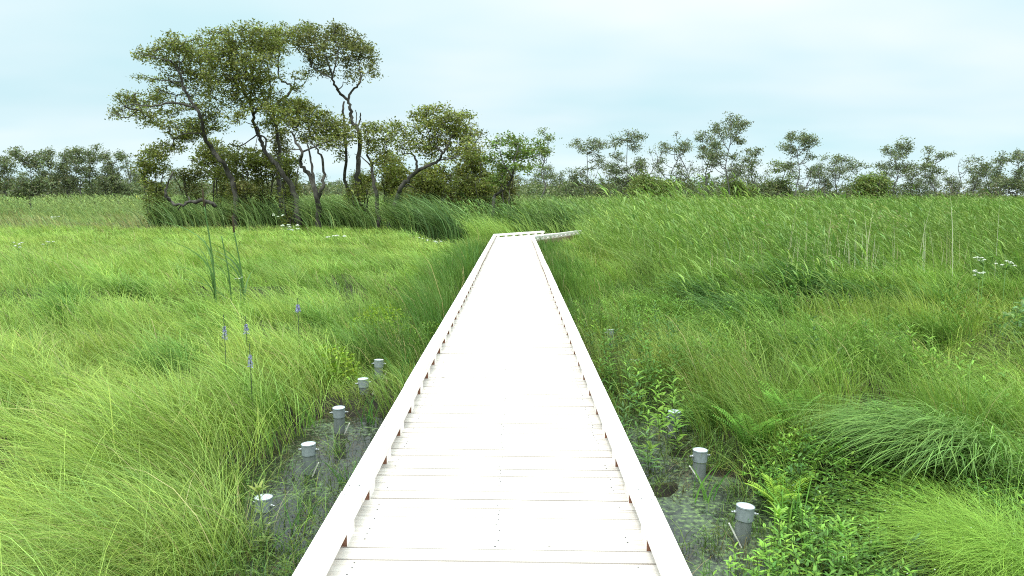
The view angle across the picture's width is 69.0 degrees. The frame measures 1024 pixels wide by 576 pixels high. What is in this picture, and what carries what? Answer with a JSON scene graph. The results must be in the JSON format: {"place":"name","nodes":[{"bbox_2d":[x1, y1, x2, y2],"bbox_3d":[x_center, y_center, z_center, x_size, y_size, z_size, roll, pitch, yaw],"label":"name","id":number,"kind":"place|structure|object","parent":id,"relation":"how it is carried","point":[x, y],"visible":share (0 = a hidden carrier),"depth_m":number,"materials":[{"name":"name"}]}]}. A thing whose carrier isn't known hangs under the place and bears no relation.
{"place":"outdoors","nodes":[
{"label":"outdoors","id":0,"kind":"place"},
{"bbox_2d":[0,199,462,232],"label":"meadow","id":1,"kind":"structure","parent":0,"point":[40,218],"depth_m":58.52,"materials":[{"name":"green plant"}]},
{"bbox_2d":[149,377,802,575],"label":"water","id":2,"kind":"structure","parent":0,"point":[687,509],"depth_m":5.65,"materials":[{"name":"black liquid"}]},
{"bbox_2d":[247,479,279,554],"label":"leafy stalk","id":3,"kind":"object","parent":2,"relation":"in","point":[258,488],"visible":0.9,"depth_m":4.67,"materials":[{"name":"green plant"}]},
{"bbox_2d":[253,494,274,535],"bbox_3d":[-1.655,1.679,5.012,0.121,0.552,0.201,-4,8,-30],"label":"pipe stub","id":4,"kind":"object","parent":2,"relation":"in","point":[269,499],"visible":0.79,"depth_m":4.98,"materials":[{"name":"metal"}]},
{"bbox_2d":[298,441,318,476],"bbox_3d":[-1.641,1.545,6.099,0.202,0.553,0.124,7,10,44],"label":"pipe stub","id":5,"kind":"object","parent":2,"relation":"in","point":[308,449],"visible":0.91,"depth_m":6.06,"materials":[{"name":"metal"}]},
{"bbox_2d":[329,405,349,433],"bbox_3d":[-1.634,1.416,7.150,0.140,0.555,0.191,-9,11,-51],"label":"pipe stub","id":6,"kind":"object","parent":2,"relation":"in","point":[338,412],"visible":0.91,"depth_m":7.11,"materials":[{"name":"metal"}]},
{"bbox_2d":[666,409,681,438],"bbox_3d":[1.520,1.431,7.031,0.128,0.555,0.178,3,8,26],"label":"pipe stub","id":7,"kind":"object","parent":2,"relation":"in","point":[669,426],"visible":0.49,"depth_m":6.99,"materials":[{"name":"metal"}]},
{"bbox_2d":[0,215,1023,575],"bbox_3d":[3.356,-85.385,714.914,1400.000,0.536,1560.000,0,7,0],"label":"ground","id":8,"kind":"structure","parent":0,"point":[664,491],"depth_m":7.25,"materials":[{"name":"green plant"}]},
{"bbox_2d":[0,155,20,201],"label":"tree","id":9,"kind":"object","parent":8,"relation":"on","point":[4,168],"visible":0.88,"depth_m":91.02,"materials":[{"name":"green plant"}]},
{"bbox_2d":[0,145,59,210],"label":"tree","id":10,"kind":"object","parent":8,"relation":"on","point":[39,184],"visible":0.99,"depth_m":69.27,"materials":[{"name":"green plant"}]},
{"bbox_2d":[29,145,64,195],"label":"tree","id":11,"kind":"object","parent":8,"relation":"on","point":[48,154],"visible":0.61,"depth_m":93.70,"materials":[{"name":"green plant"}]},
{"bbox_2d":[51,151,81,197],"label":"tree","id":12,"kind":"object","parent":8,"relation":"on","point":[63,185],"visible":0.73,"depth_m":92.84,"materials":[{"name":"green plant"}]},
{"bbox_2d":[59,145,92,203],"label":"tree","id":13,"kind":"object","parent":8,"relation":"on","point":[79,160],"visible":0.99,"depth_m":90.78,"materials":[{"name":"green plant"}]},
{"bbox_2d":[78,143,103,203],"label":"tree","id":14,"kind":"object","parent":8,"relation":"on","point":[94,161],"visible":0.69,"depth_m":93.83,"materials":[{"name":"green plant"}]},
{"bbox_2d":[91,149,120,198],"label":"tree","id":15,"kind":"object","parent":8,"relation":"on","point":[101,158],"visible":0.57,"depth_m":92.69,"materials":[{"name":"green plant"}]},
{"bbox_2d":[100,148,132,204],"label":"tree","id":16,"kind":"object","parent":8,"relation":"on","point":[115,178],"visible":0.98,"depth_m":91.18,"materials":[{"name":"green plant"}]},
{"bbox_2d":[127,145,172,228],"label":"alder shrub","id":17,"kind":"object","parent":8,"relation":"on","point":[146,167],"visible":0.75,"depth_m":47.38,"materials":[{"name":"green plant"}]},
{"bbox_2d":[104,29,239,227],"bbox_3d":[-21.160,-9.586,46.503,7.519,12.616,6.142,7,10,43],"label":"alder tree","id":18,"kind":"object","parent":8,"relation":"on","point":[198,128],"visible":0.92,"depth_m":45.79,"materials":[{"name":"green plant"}]},
{"bbox_2d":[155,179,216,305],"bbox_3d":[-5.791,-0.588,12.868,1.020,2.541,1.601,-4,8,-31],"label":"cattail","id":19,"kind":"object","parent":8,"relation":"on","point":[212,276],"visible":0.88,"depth_m":12.56,"materials":[{"name":"green plant"}]},
{"bbox_2d":[165,164,213,213],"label":"alder shrub","id":20,"kind":"object","parent":8,"relation":"on","point":[196,173],"visible":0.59,"depth_m":49.36,"materials":[{"name":"green plant"}]},
{"bbox_2d":[170,236,232,307],"bbox_3d":[-5.626,-0.154,13.360,1.152,1.561,0.514,-2,7,-17],"label":"cattail","id":21,"kind":"object","parent":8,"relation":"on","point":[224,274],"visible":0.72,"depth_m":13.29,"materials":[{"name":"green plant"}]},
{"bbox_2d":[189,136,241,210],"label":"alder shrub","id":22,"kind":"object","parent":8,"relation":"on","point":[206,154],"visible":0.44,"depth_m":51.05,"materials":[{"name":"green plant"}]},
{"bbox_2d":[198,206,251,304],"bbox_3d":[-5.082,-0.371,12.928,1.249,2.097,0.591,-4,8,-32],"label":"cattail","id":23,"kind":"object","parent":8,"relation":"on","point":[239,268],"visible":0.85,"depth_m":12.87,"materials":[{"name":"green plant"}]},
{"bbox_2d":[205,140,268,224],"bbox_3d":[-17.813,-6.623,48.672,4.407,6.094,2.730,0,7,0],"label":"alder shrub","id":24,"kind":"object","parent":8,"relation":"on","point":[235,159],"visible":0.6,"depth_m":48.22,"materials":[{"name":"green plant"}]},
{"bbox_2d":[222,179,264,229],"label":"alder shrub","id":25,"kind":"object","parent":8,"relation":"on","point":[242,186],"visible":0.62,"depth_m":47.01,"materials":[{"name":"green plant"}]},
{"bbox_2d":[0,207,488,575],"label":"sedge meadow","id":26,"kind":"structure","parent":8,"relation":"on","point":[171,423],"depth_m":8.21,"materials":[{"name":"green plant"}]},
{"bbox_2d":[164,171,216,218],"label":"fallen branch","id":27,"kind":"object","parent":26,"relation":"on","point":[197,201],"visible":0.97,"depth_m":40.56,"materials":[{"name":"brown wood"}]},
{"bbox_2d":[189,18,302,227],"bbox_3d":[-15.977,-9.428,45.040,6.624,12.808,5.350,0,7,0],"label":"alder tree","id":28,"kind":"object","parent":8,"relation":"on","point":[233,61],"visible":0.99,"depth_m":43.98,"materials":[{"name":"green plant"}]},
{"bbox_2d":[239,149,293,225],"bbox_3d":[-16.297,-6.550,49.759,3.724,5.680,2.772,0,7,0],"label":"alder shrub","id":29,"kind":"object","parent":8,"relation":"on","point":[259,177],"visible":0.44,"depth_m":49.28,"materials":[{"name":"green plant"}]},
{"bbox_2d":[249,18,321,224],"bbox_3d":[-14.476,-10.182,47.342,4.109,13.570,4.560,3,8,26],"label":"alder tree","id":30,"kind":"object","parent":8,"relation":"on","point":[268,122],"visible":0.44,"depth_m":47.07,"materials":[{"name":"green plant"}]},
{"bbox_2d":[264,122,307,209],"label":"alder shrub","id":31,"kind":"object","parent":8,"relation":"on","point":[284,143],"visible":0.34,"depth_m":50.13,"materials":[{"name":"green plant"}]},
{"bbox_2d":[269,151,306,228],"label":"alder shrub","id":32,"kind":"object","parent":8,"relation":"on","point":[287,168],"visible":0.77,"depth_m":46.98,"materials":[{"name":"green plant"}]},
{"bbox_2d":[299,396,323,429],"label":"sword leaf plant","id":33,"kind":"object","parent":8,"relation":"on","point":[303,416],"visible":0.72,"depth_m":7.30,"materials":[{"name":"green plant"}]},
{"bbox_2d":[269,91,361,228],"bbox_3d":[-11.513,-7.284,44.288,5.313,8.573,3.714,0,7,0],"label":"alder tree","id":34,"kind":"object","parent":8,"relation":"on","point":[319,116],"visible":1,"depth_m":43.77,"materials":[{"name":"green plant"}]},
{"bbox_2d":[303,343,364,390],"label":"bushy herb","id":35,"kind":"object","parent":8,"relation":"on","point":[342,361],"visible":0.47,"depth_m":8.73,"materials":[{"name":"green plant"}]},
{"bbox_2d":[286,18,383,208],"bbox_3d":[-10.506,-9.705,45.328,6.700,13.119,4.529,0,7,0],"label":"alder tree","id":36,"kind":"object","parent":8,"relation":"on","point":[351,45],"visible":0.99,"depth_m":44.91,"materials":[{"name":"green plant"}]},
{"bbox_2d":[331,101,350,202],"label":"alder tree","id":37,"kind":"object","parent":8,"relation":"on","point":[345,164],"visible":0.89,"depth_m":45.87,"materials":[{"name":"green plant"}]},
{"bbox_2d":[113,190,594,241],"bbox_3d":[-12.147,-4.878,46.867,37.800,2.796,13.921,4,8,27],"label":"cattail stand","id":38,"kind":"object","parent":8,"relation":"on","point":[436,223],"visible":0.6,"depth_m":44.07,"materials":[{"name":"green plant"}]},
{"bbox_2d":[341,179,372,223],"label":"alder shrub","id":39,"kind":"object","parent":8,"relation":"on","point":[359,194],"visible":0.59,"depth_m":45.05,"materials":[{"name":"green plant"}]},
{"bbox_2d":[343,170,380,210],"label":"alder shrub","id":40,"kind":"object","parent":8,"relation":"on","point":[366,178],"visible":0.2,"depth_m":46.47,"materials":[{"name":"green plant"}]},
{"bbox_2d":[354,118,400,227],"bbox_3d":[-8.149,-6.555,44.271,3.246,6.951,2.584,2,7,16],"label":"alder tree","id":41,"kind":"object","parent":8,"relation":"on","point":[373,141],"visible":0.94,"depth_m":43.95,"materials":[{"name":"green plant"}]},
{"bbox_2d":[347,303,417,343],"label":"bushy herb","id":42,"kind":"object","parent":8,"relation":"on","point":[383,312],"visible":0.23,"depth_m":11.52,"materials":[{"name":"green plant"}]},
{"bbox_2d":[370,148,412,200],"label":"alder shrub","id":43,"kind":"object","parent":8,"relation":"on","point":[395,157],"visible":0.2,"depth_m":47.80,"materials":[{"name":"green plant"}]},
{"bbox_2d":[376,160,408,223],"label":"alder shrub","id":44,"kind":"object","parent":8,"relation":"on","point":[387,184],"visible":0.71,"depth_m":45.88,"materials":[{"name":"green plant"}]},
{"bbox_2d":[384,182,421,225],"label":"alder shrub","id":45,"kind":"object","parent":8,"relation":"on","point":[414,194],"visible":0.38,"depth_m":44.41,"materials":[{"name":"green plant"}]},
{"bbox_2d":[392,165,439,209],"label":"alder shrub","id":46,"kind":"object","parent":8,"relation":"on","point":[420,178],"visible":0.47,"depth_m":45.32,"materials":[{"name":"green plant"}]},
{"bbox_2d":[410,321,440,353],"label":"bushy herb","id":47,"kind":"object","parent":8,"relation":"on","point":[424,333],"visible":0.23,"depth_m":10.71,"materials":[{"name":"green plant"}]},
{"bbox_2d":[384,100,486,227],"bbox_3d":[-4.255,-6.743,42.677,6.231,7.965,4.744,0,7,0],"label":"alder tree","id":48,"kind":"object","parent":8,"relation":"on","point":[435,145],"visible":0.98,"depth_m":42.36,"materials":[{"name":"green plant"}]},
{"bbox_2d":[422,171,453,213],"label":"alder shrub","id":49,"kind":"object","parent":8,"relation":"on","point":[432,185],"visible":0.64,"depth_m":44.93,"materials":[{"name":"green plant"}]},
{"bbox_2d":[425,160,456,210],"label":"alder shrub","id":50,"kind":"object","parent":8,"relation":"on","point":[443,174],"visible":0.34,"depth_m":46.83,"materials":[{"name":"green plant"}]},
{"bbox_2d":[443,170,482,212],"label":"alder shrub","id":51,"kind":"object","parent":8,"relation":"on","point":[469,178],"visible":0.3,"depth_m":44.35,"materials":[{"name":"green plant"}]},
{"bbox_2d":[446,143,489,207],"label":"alder shrub","id":52,"kind":"object","parent":8,"relation":"on","point":[455,167],"visible":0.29,"depth_m":46.29,"materials":[{"name":"green plant"}]},
{"bbox_2d":[443,175,494,217],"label":"alder shrub","id":53,"kind":"object","parent":8,"relation":"on","point":[457,187],"visible":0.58,"depth_m":43.86,"materials":[{"name":"green plant"}]},
{"bbox_2d":[457,150,503,214],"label":"alder shrub","id":54,"kind":"object","parent":8,"relation":"on","point":[479,168],"visible":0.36,"depth_m":45.79,"materials":[{"name":"green plant"}]},
{"bbox_2d":[463,177,500,214],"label":"alder shrub","id":55,"kind":"object","parent":8,"relation":"on","point":[480,184],"visible":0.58,"depth_m":43.89,"materials":[{"name":"green plant"}]},
{"bbox_2d":[292,231,691,575],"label":"boardwalk","id":56,"kind":"structure","parent":8,"relation":"on","point":[500,445],"depth_m":4.68,"materials":[{"name":"white wood"}]},
{"bbox_2d":[491,167,521,216],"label":"alder shrub","id":57,"kind":"object","parent":8,"relation":"on","point":[511,192],"visible":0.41,"depth_m":45.41,"materials":[{"name":"green plant"}]},
{"bbox_2d":[0,161,1023,351],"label":"reed bed","id":58,"kind":"object","parent":8,"relation":"on","point":[632,209],"visible":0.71,"depth_m":18.80,"materials":[{"name":"green plant"}]},
{"bbox_2d":[0,298,1023,575],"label":"marsh shoots","id":59,"kind":"object","parent":8,"relation":"on","point":[666,452],"visible":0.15,"depth_m":5.84,"materials":[{"name":"green plant"}]},
{"bbox_2d":[0,171,1023,213],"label":"thicket","id":60,"kind":"object","parent":8,"relation":"on","point":[551,189],"visible":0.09,"depth_m":95.39,"materials":[{"name":"green plant"}]},
{"bbox_2d":[474,130,554,216],"bbox_3d":[-0.242,-5.693,41.430,4.580,6.107,3.910,3,8,22],"label":"alder tree","id":61,"kind":"object","parent":8,"relation":"on","point":[514,157],"visible":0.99,"depth_m":41.45,"materials":[{"name":"green plant"}]},
{"bbox_2d":[531,162,558,189],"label":"slender tree","id":62,"kind":"object","parent":8,"relation":"on","point":[550,173],"visible":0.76,"depth_m":101.82,"materials":[{"name":"green plant"}]},
{"bbox_2d":[531,127,561,204],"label":"tree","id":63,"kind":"object","parent":8,"relation":"on","point":[548,143],"visible":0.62,"depth_m":78.93,"materials":[{"name":"green plant"}]},
{"bbox_2d":[563,136,608,197],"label":"tree","id":64,"kind":"object","parent":8,"relation":"on","point":[592,144],"visible":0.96,"depth_m":93.64,"materials":[{"name":"green plant"}]},
{"bbox_2d":[154,276,1023,575],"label":"ground herbs","id":65,"kind":"object","parent":8,"relation":"on","point":[834,562],"visible":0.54,"depth_m":5.27,"materials":[{"name":"green plant"}]},
{"bbox_2d":[600,128,649,197],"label":"tree","id":66,"kind":"object","parent":8,"relation":"on","point":[637,165],"visible":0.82,"depth_m":90.17,"materials":[{"name":"green plant"}]},
{"bbox_2d":[635,429,661,468],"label":"leafy stalk","id":67,"kind":"object","parent":8,"relation":"on","point":[646,459],"visible":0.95,"depth_m":6.12,"materials":[{"name":"green plant"}]},
{"bbox_2d":[623,169,680,210],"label":"bush","id":68,"kind":"object","parent":8,"relation":"on","point":[639,180],"visible":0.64,"depth_m":86.33,"materials":[{"name":"green plant"}]},
{"bbox_2d":[649,139,694,189],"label":"tree","id":69,"kind":"object","parent":8,"relation":"on","point":[676,150],"visible":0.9,"depth_m":94.53,"materials":[{"name":"green plant"}]},
{"bbox_2d":[642,267,753,308],"bbox_3d":[3.336,0.061,13.623,2.242,0.810,2.296,0,7,0],"label":"reed tuft","id":70,"kind":"object","parent":8,"relation":"on","point":[697,285],"visible":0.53,"depth_m":13.44,"materials":[{"name":"green plant"}]},
{"bbox_2d":[689,447,709,482],"bbox_3d":[1.490,1.563,5.957,0.121,0.552,0.178,5,9,38],"label":"pipe stub","id":71,"kind":"object","parent":8,"relation":"on","point":[700,459],"visible":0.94,"depth_m":5.91,"materials":[{"name":"metal"}]},
{"bbox_2d":[690,128,725,196],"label":"tree","id":72,"kind":"object","parent":8,"relation":"on","point":[700,138],"visible":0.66,"depth_m":88.50,"materials":[{"name":"green plant"}]},
{"bbox_2d":[691,462,736,502],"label":"sword leaf plant","id":73,"kind":"object","parent":8,"relation":"on","point":[701,486],"visible":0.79,"depth_m":5.54,"materials":[{"name":"green plant"}]},
{"bbox_2d":[660,285,794,330],"bbox_3d":[3.332,0.392,11.780,2.247,0.792,2.621,-5,9,-37],"label":"reed tuft","id":74,"kind":"object","parent":8,"relation":"on","point":[720,303],"visible":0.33,"depth_m":11.90,"materials":[{"name":"green plant"}]},
{"bbox_2d":[702,111,758,196],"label":"tree","id":75,"kind":"object","parent":8,"relation":"on","point":[710,154],"visible":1,"depth_m":82.54,"materials":[{"name":"green plant"}]},
{"bbox_2d":[720,176,760,203],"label":"bush","id":76,"kind":"object","parent":8,"relation":"on","point":[735,183],"visible":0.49,"depth_m":86.57,"materials":[{"name":"green plant"}]},
{"bbox_2d":[728,502,758,547],"bbox_3d":[1.502,1.693,4.886,0.180,0.557,0.134,-5,9,-37],"label":"pipe stub","id":77,"kind":"object","parent":8,"relation":"on","point":[744,511],"visible":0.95,"depth_m":4.83,"materials":[{"name":"metal"}]},
{"bbox_2d":[742,146,766,194],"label":"tree","id":78,"kind":"object","parent":8,"relation":"on","point":[754,152],"visible":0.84,"depth_m":90.26,"materials":[{"name":"green plant"}]},
{"bbox_2d":[711,404,800,454],"bbox_3d":[2.031,1.173,6.157,0.558,0.443,0.710,-6,9,-39],"label":"fern","id":79,"kind":"object","parent":8,"relation":"on","point":[770,422],"visible":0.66,"depth_m":6.13,"materials":[{"name":"green plant"}]},
{"bbox_2d":[750,177,794,201],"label":"bush","id":80,"kind":"object","parent":8,"relation":"on","point":[767,190],"visible":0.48,"depth_m":92.95,"materials":[{"name":"green plant"}]},
{"bbox_2d":[534,231,1023,506],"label":"sedge bank","id":81,"kind":"structure","parent":8,"relation":"on","point":[573,266],"depth_m":8.64,"materials":[{"name":"green plant"}]},
{"bbox_2d":[765,505,792,554],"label":"leafy stalk","id":82,"kind":"object","parent":8,"relation":"on","point":[778,511],"visible":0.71,"depth_m":4.61,"materials":[{"name":"green plant"}]},
{"bbox_2d":[758,158,800,197],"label":"tree","id":83,"kind":"object","parent":8,"relation":"on","point":[778,170],"visible":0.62,"depth_m":93.58,"materials":[{"name":"green plant"}]},
{"bbox_2d":[745,472,815,516],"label":"fern","id":84,"kind":"object","parent":8,"relation":"on","point":[766,493],"visible":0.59,"depth_m":5.26,"materials":[{"name":"green plant"}]},
{"bbox_2d":[718,250,843,308],"bbox_3d":[4.716,-0.175,13.270,2.589,1.019,2.469,0,7,0],"label":"reed tuft","id":85,"kind":"object","parent":8,"relation":"on","point":[791,272],"visible":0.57,"depth_m":13.09,"materials":[{"name":"green plant"}]},
{"bbox_2d":[752,377,824,434],"bbox_3d":[2.333,1.030,6.385,0.593,0.445,0.616,0,7,0],"label":"fern","id":86,"kind":"object","parent":8,"relation":"on","point":[777,397],"visible":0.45,"depth_m":6.31,"materials":[{"name":"green plant"}]},
{"bbox_2d":[761,471,821,533],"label":"sword leaf plant","id":87,"kind":"object","parent":8,"relation":"on","point":[800,512],"visible":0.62,"depth_m":4.97,"materials":[{"name":"green plant"}]},
{"bbox_2d":[776,129,823,199],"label":"tree","id":88,"kind":"object","parent":8,"relation":"on","point":[790,147],"visible":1,"depth_m":88.15,"materials":[{"name":"green plant"}]},
{"bbox_2d":[806,163,832,192],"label":"slender tree","id":89,"kind":"object","parent":8,"relation":"on","point":[820,173],"visible":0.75,"depth_m":99.11,"materials":[{"name":"green plant"}]},
{"bbox_2d":[819,152,854,189],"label":"tree","id":90,"kind":"object","parent":8,"relation":"on","point":[840,160],"visible":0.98,"depth_m":96.56,"materials":[{"name":"green plant"}]},
{"bbox_2d":[834,159,871,197],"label":"tree","id":91,"kind":"object","parent":8,"relation":"on","point":[850,166],"visible":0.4,"depth_m":100.51,"materials":[{"name":"green plant"}]},
{"bbox_2d":[787,272,927,314],"bbox_3d":[5.518,0.190,12.408,2.455,1.008,2.651,6,9,38],"label":"reed tuft","id":92,"kind":"object","parent":8,"relation":"on","point":[857,289],"visible":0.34,"depth_m":12.29,"materials":[{"name":"green plant"}]},
{"bbox_2d":[712,184,1011,281],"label":"dry reed stalks","id":93,"kind":"object","parent":8,"relation":"on","point":[874,242],"visible":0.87,"depth_m":14.32,"materials":[{"name":"green plant"}]},
{"bbox_2d":[843,169,895,202],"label":"bush","id":94,"kind":"object","parent":8,"relation":"on","point":[864,183],"visible":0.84,"depth_m":88.60,"materials":[{"name":"green plant"}]},
{"bbox_2d":[746,370,1023,522],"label":"arching tussock","id":95,"kind":"object","parent":8,"relation":"on","point":[918,436],"visible":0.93,"depth_m":5.26,"materials":[{"name":"green plant"}]},
{"bbox_2d":[765,459,1023,575],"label":"arching tussock","id":96,"kind":"object","parent":8,"relation":"on","point":[990,556],"visible":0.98,"depth_m":4.30,"materials":[{"name":"green plant"}]},
{"bbox_2d":[870,135,934,198],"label":"tree","id":97,"kind":"object","parent":8,"relation":"on","point":[900,147],"visible":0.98,"depth_m":91.96,"materials":[{"name":"green plant"}]},
{"bbox_2d":[893,162,933,195],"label":"tree","id":98,"kind":"object","parent":8,"relation":"on","point":[911,186],"visible":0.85,"depth_m":96.64,"materials":[{"name":"green plant"}]},
{"bbox_2d":[899,532,936,575],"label":"leafy stalk","id":99,"kind":"object","parent":8,"relation":"on","point":[911,561],"visible":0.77,"depth_m":4.16,"materials":[{"name":"green plant"}]},
{"bbox_2d":[917,145,956,194],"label":"tree","id":100,"kind":"object","parent":8,"relation":"on","point":[930,176],"visible":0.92,"depth_m":94.36,"materials":[{"name":"green plant"}]},
{"bbox_2d":[963,154,1004,194],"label":"tree","id":101,"kind":"object","parent":8,"relation":"on","point":[980,173],"visible":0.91,"depth_m":96.15,"materials":[{"name":"green plant"}]},
{"bbox_2d":[986,150,1010,195],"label":"tree","id":102,"kind":"object","parent":8,"relation":"on","point":[996,171],"visible":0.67,"depth_m":92.44,"materials":[{"name":"green plant"}]},
{"bbox_2d":[989,149,1023,197],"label":"tree","id":103,"kind":"object","parent":8,"relation":"on","point":[1009,186],"visible":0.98,"depth_m":88.48,"materials":[{"name":"green plant"}]},
{"bbox_2d":[997,297,1023,347],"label":"bushy herb","id":104,"kind":"object","parent":8,"relation":"on","point":[1019,310],"visible":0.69,"depth_m":9.63,"materials":[{"name":"green plant"}]},
{"bbox_2d":[0,0,1023,196],"label":"sky","id":105,"kind":"structure","parent":0,"point":[860,76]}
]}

